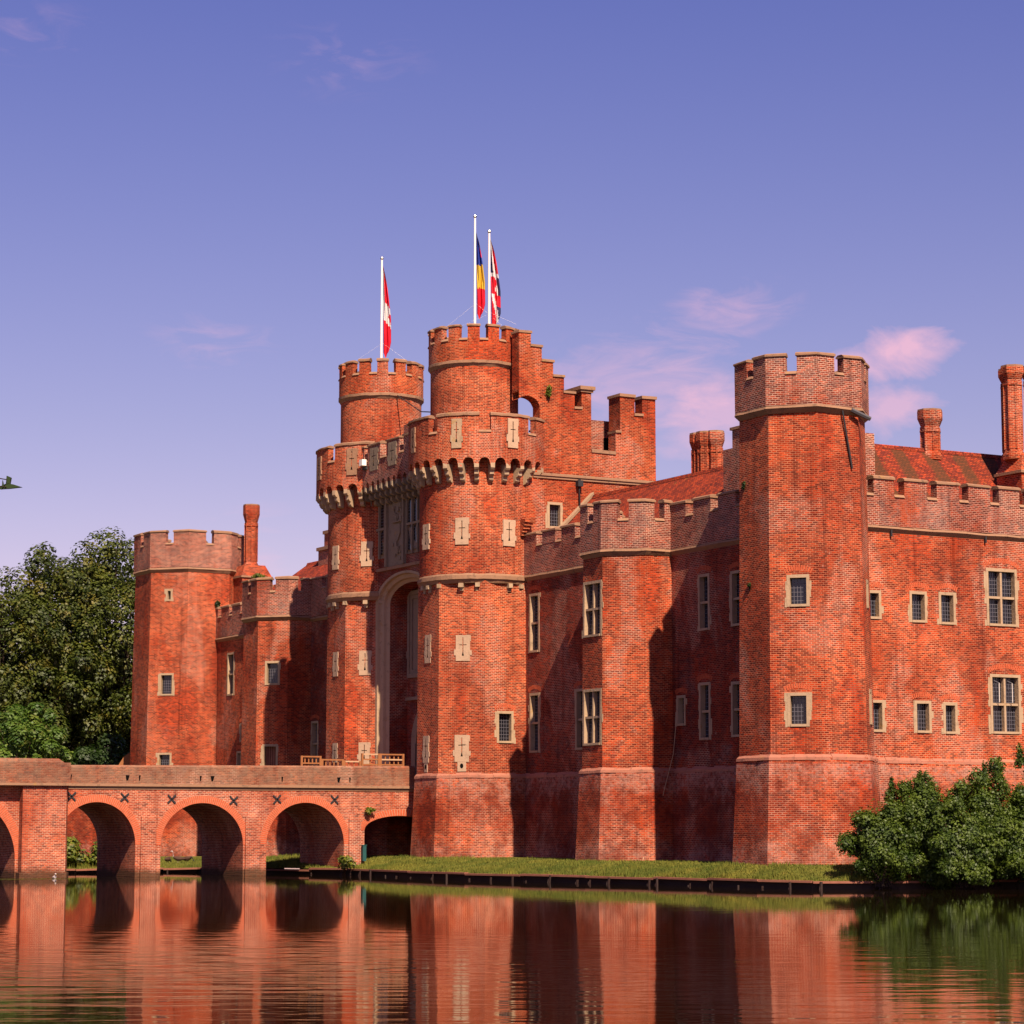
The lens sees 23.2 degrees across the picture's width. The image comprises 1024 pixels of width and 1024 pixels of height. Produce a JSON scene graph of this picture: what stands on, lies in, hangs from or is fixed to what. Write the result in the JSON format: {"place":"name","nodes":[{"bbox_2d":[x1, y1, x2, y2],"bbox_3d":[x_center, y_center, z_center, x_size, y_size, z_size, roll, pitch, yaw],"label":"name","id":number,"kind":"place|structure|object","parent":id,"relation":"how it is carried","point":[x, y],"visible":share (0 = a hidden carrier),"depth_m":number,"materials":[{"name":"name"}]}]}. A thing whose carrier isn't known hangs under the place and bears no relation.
{"place":"outdoors","nodes":[
{"label":"outdoors","id":0,"kind":"place"},
{"bbox_2d":[0,868,1023,1023],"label":"water","id":1,"kind":"structure","parent":0,"point":[163,948],"depth_m":46.40,"materials":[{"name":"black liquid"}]},
{"bbox_2d":[66,867,311,873],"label":"revetment","id":2,"kind":"object","parent":1,"relation":"in","point":[281,871],"visible":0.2,"depth_m":125.72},
{"bbox_2d":[309,868,1023,888],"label":"revetment","id":3,"kind":"object","parent":1,"relation":"in","point":[745,883],"visible":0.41,"depth_m":100.35,"materials":[{"name":"brown stone"}]},
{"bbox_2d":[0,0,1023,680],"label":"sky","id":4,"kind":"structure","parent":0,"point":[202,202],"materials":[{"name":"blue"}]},
{"bbox_2d":[66,853,1023,880],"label":"lawn","id":5,"kind":"structure","parent":0,"point":[547,858],"depth_m":105.94,"materials":[{"name":"green plant"}]},
{"bbox_2d":[67,836,92,867],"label":"bank plant","id":6,"kind":"object","parent":5,"relation":"on","point":[74,855],"visible":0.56,"depth_m":127.50,"materials":[{"name":"green plant"}]},
{"bbox_2d":[67,808,96,859],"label":"garden wall","id":7,"kind":"structure","parent":5,"relation":"on","point":[80,828],"depth_m":145.24,"materials":[{"name":"brick"}]},
{"bbox_2d":[88,841,96,866],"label":"bank plant","id":8,"kind":"object","parent":5,"relation":"on","point":[94,857],"visible":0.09,"depth_m":128.34,"materials":[{"name":"green plant"}]},
{"bbox_2d":[170,851,184,860],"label":"goose","id":9,"kind":"object","parent":5,"relation":"on","point":[177,858],"visible":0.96,"depth_m":135.41},
{"bbox_2d":[184,856,194,861],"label":"goose","id":10,"kind":"object","parent":5,"relation":"on","point":[187,858],"visible":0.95,"depth_m":135.50},
{"bbox_2d":[0,758,414,878],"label":"bridge","id":11,"kind":"structure","parent":5,"relation":"on","point":[130,811],"depth_m":118.47,"materials":[{"name":"brick"}]},
{"bbox_2d":[300,756,321,765],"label":"railing","id":12,"kind":"object","parent":11,"relation":"on","point":[308,762],"visible":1,"depth_m":121.72,"materials":[{"name":"brown wood"}]},
{"bbox_2d":[322,759,343,765],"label":"railing","id":13,"kind":"object","parent":11,"relation":"on","point":[338,760],"visible":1,"depth_m":122.36,"materials":[{"name":"brown wood"}]},
{"bbox_2d":[344,761,360,765],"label":"railing","id":14,"kind":"object","parent":11,"relation":"on","point":[353,763],"visible":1,"depth_m":122.84,"materials":[{"name":"brown wood"}]},
{"bbox_2d":[364,807,375,814],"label":"weed","id":15,"kind":"object","parent":11,"relation":"attached to","point":[368,810],"visible":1,"depth_m":121.81,"materials":[{"name":"green plant"}]},
{"bbox_2d":[361,753,379,765],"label":"railing","id":16,"kind":"object","parent":11,"relation":"on","point":[370,759],"visible":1,"depth_m":123.25,"materials":[{"name":"brown wood"}]},
{"bbox_2d":[380,754,403,765],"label":"railing","id":17,"kind":"object","parent":11,"relation":"on","point":[394,760],"visible":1,"depth_m":123.84,"materials":[{"name":"brown wood"}]},
{"bbox_2d":[337,855,357,870],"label":"bank plant","id":18,"kind":"object","parent":5,"relation":"on","point":[346,861],"visible":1,"depth_m":120.02,"materials":[{"name":"green plant"}]},
{"bbox_2d":[361,845,366,860],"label":"utility box","id":19,"kind":"object","parent":5,"relation":"on","point":[363,852],"visible":1,"depth_m":121.43,"materials":[{"name":"green paint"}]},
{"bbox_2d":[130,323,1023,865],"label":"castle","id":20,"kind":"structure","parent":5,"relation":"on","point":[496,623],"depth_m":113.47,"materials":[{"name":"brick"}]},
{"bbox_2d":[214,600,220,607],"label":"weed","id":21,"kind":"object","parent":20,"relation":"on","point":[217,603],"visible":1,"depth_m":158.03,"materials":[{"name":"green plant"}]},
{"bbox_2d":[251,573,267,577],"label":"weed","id":22,"kind":"object","parent":20,"relation":"on","point":[256,575],"visible":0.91,"depth_m":144.55,"materials":[{"name":"green plant"}]},
{"bbox_2d":[359,459,367,469],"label":"floodlight","id":23,"kind":"object","parent":20,"relation":"attached to","point":[362,462],"visible":1,"depth_m":129.55,"materials":[{"name":"white paint"}]},
{"bbox_2d":[356,257,402,360],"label":"flagpole","id":24,"kind":"object","parent":20,"relation":"on","point":[385,329],"visible":0.99,"depth_m":134.83,"materials":[{"name":"white metal"}]},
{"bbox_2d":[397,395,429,412],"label":"cable","id":25,"kind":"object","parent":20,"relation":"attached to","point":[412,405],"visible":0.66,"depth_m":130.54,"materials":[{"name":"metal"}]},
{"bbox_2d":[449,215,498,324],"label":"flagpole","id":26,"kind":"object","parent":20,"relation":"on","point":[480,286],"visible":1,"depth_m":125.54,"materials":[{"name":"white metal"}]},
{"bbox_2d":[464,230,514,324],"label":"flagpole","id":27,"kind":"object","parent":20,"relation":"on","point":[495,301],"visible":0.98,"depth_m":125.21,"materials":[{"name":"white metal"}]},
{"bbox_2d":[545,385,551,399],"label":"weed","id":28,"kind":"object","parent":20,"relation":"on","point":[548,393],"visible":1,"depth_m":123.28,"materials":[{"name":"green plant"}]},
{"bbox_2d":[642,713,676,860],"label":"rope","id":29,"kind":"object","parent":20,"relation":"hanging from","point":[671,760],"visible":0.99,"depth_m":108.53,"materials":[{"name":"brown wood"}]},
{"bbox_2d":[741,481,745,491],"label":"weed","id":30,"kind":"object","parent":20,"relation":"on","point":[743,484],"visible":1,"depth_m":100.22,"materials":[{"name":"green plant"}]},
{"bbox_2d":[835,793,923,887],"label":"shrub","id":31,"kind":"object","parent":5,"relation":"on","point":[874,844],"visible":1,"depth_m":93.51,"materials":[{"name":"green plant"}]},
{"bbox_2d":[882,768,956,888],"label":"shrub","id":32,"kind":"object","parent":5,"relation":"on","point":[924,795],"visible":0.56,"depth_m":94.28,"materials":[{"name":"green plant"}]},
{"bbox_2d":[918,792,1012,887],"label":"shrub","id":33,"kind":"object","parent":5,"relation":"on","point":[966,858],"visible":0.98,"depth_m":93.09,"materials":[{"name":"green plant"}]},
{"bbox_2d":[943,755,1023,886],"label":"shrub","id":34,"kind":"object","parent":5,"relation":"on","point":[978,794],"visible":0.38,"depth_m":95.12,"materials":[{"name":"green plant"}]},
{"bbox_2d":[992,797,1023,882],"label":"shrub","id":35,"kind":"object","parent":5,"relation":"on","point":[1014,862],"visible":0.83,"depth_m":93.61,"materials":[{"name":"green plant"}]},
{"bbox_2d":[1011,743,1023,816],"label":"shrub","id":36,"kind":"object","parent":5,"relation":"on","point":[1019,761],"visible":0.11,"depth_m":97.09,"materials":[{"name":"green plant"}]},
{"label":"bank","id":37,"kind":"structure","parent":0,"visible":0},
{"bbox_2d":[0,476,22,489],"bbox_3d":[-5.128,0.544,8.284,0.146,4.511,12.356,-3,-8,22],"label":"sapling","id":38,"kind":"object","parent":37,"relation":"on","point":[8,484],"visible":1,"depth_m":14.11,"materials":[{"name":"green plant"}]},
{"label":"ground","id":39,"kind":"structure","parent":0,"visible":0},
{"bbox_2d":[0,702,74,762],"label":"tree","id":40,"kind":"object","parent":39,"relation":"on","point":[16,740],"visible":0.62,"depth_m":161.73,"materials":[{"name":"green plant"}]},
{"bbox_2d":[0,594,81,757],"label":"tree","id":41,"kind":"object","parent":39,"relation":"on","point":[12,692],"visible":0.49,"depth_m":170.06,"materials":[{"name":"green plant"}]},
{"bbox_2d":[0,541,131,756],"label":"tree","id":42,"kind":"object","parent":39,"relation":"on","point":[80,700],"visible":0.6,"depth_m":173.59,"materials":[{"name":"green plant"}]},
{"bbox_2d":[28,526,135,762],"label":"tree","id":43,"kind":"object","parent":39,"relation":"on","point":[108,570],"visible":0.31,"depth_m":176.76,"materials":[{"name":"green plant"}]},
{"bbox_2d":[37,712,130,764],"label":"tree","id":44,"kind":"object","parent":39,"relation":"on","point":[69,743],"visible":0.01,"depth_m":177.44,"materials":[{"name":"green plant"}]},
{"bbox_2d":[48,732,129,764],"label":"tree","id":45,"kind":"object","parent":39,"relation":"on","point":[91,756],"visible":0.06,"depth_m":167.88,"materials":[{"name":"green plant"}]},
{"bbox_2d":[119,753,129,764],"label":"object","id":46,"kind":"structure","parent":39,"relation":"on","point":[125,760],"depth_m":161.78,"materials":[{"name":"brown brick"}]}
]}

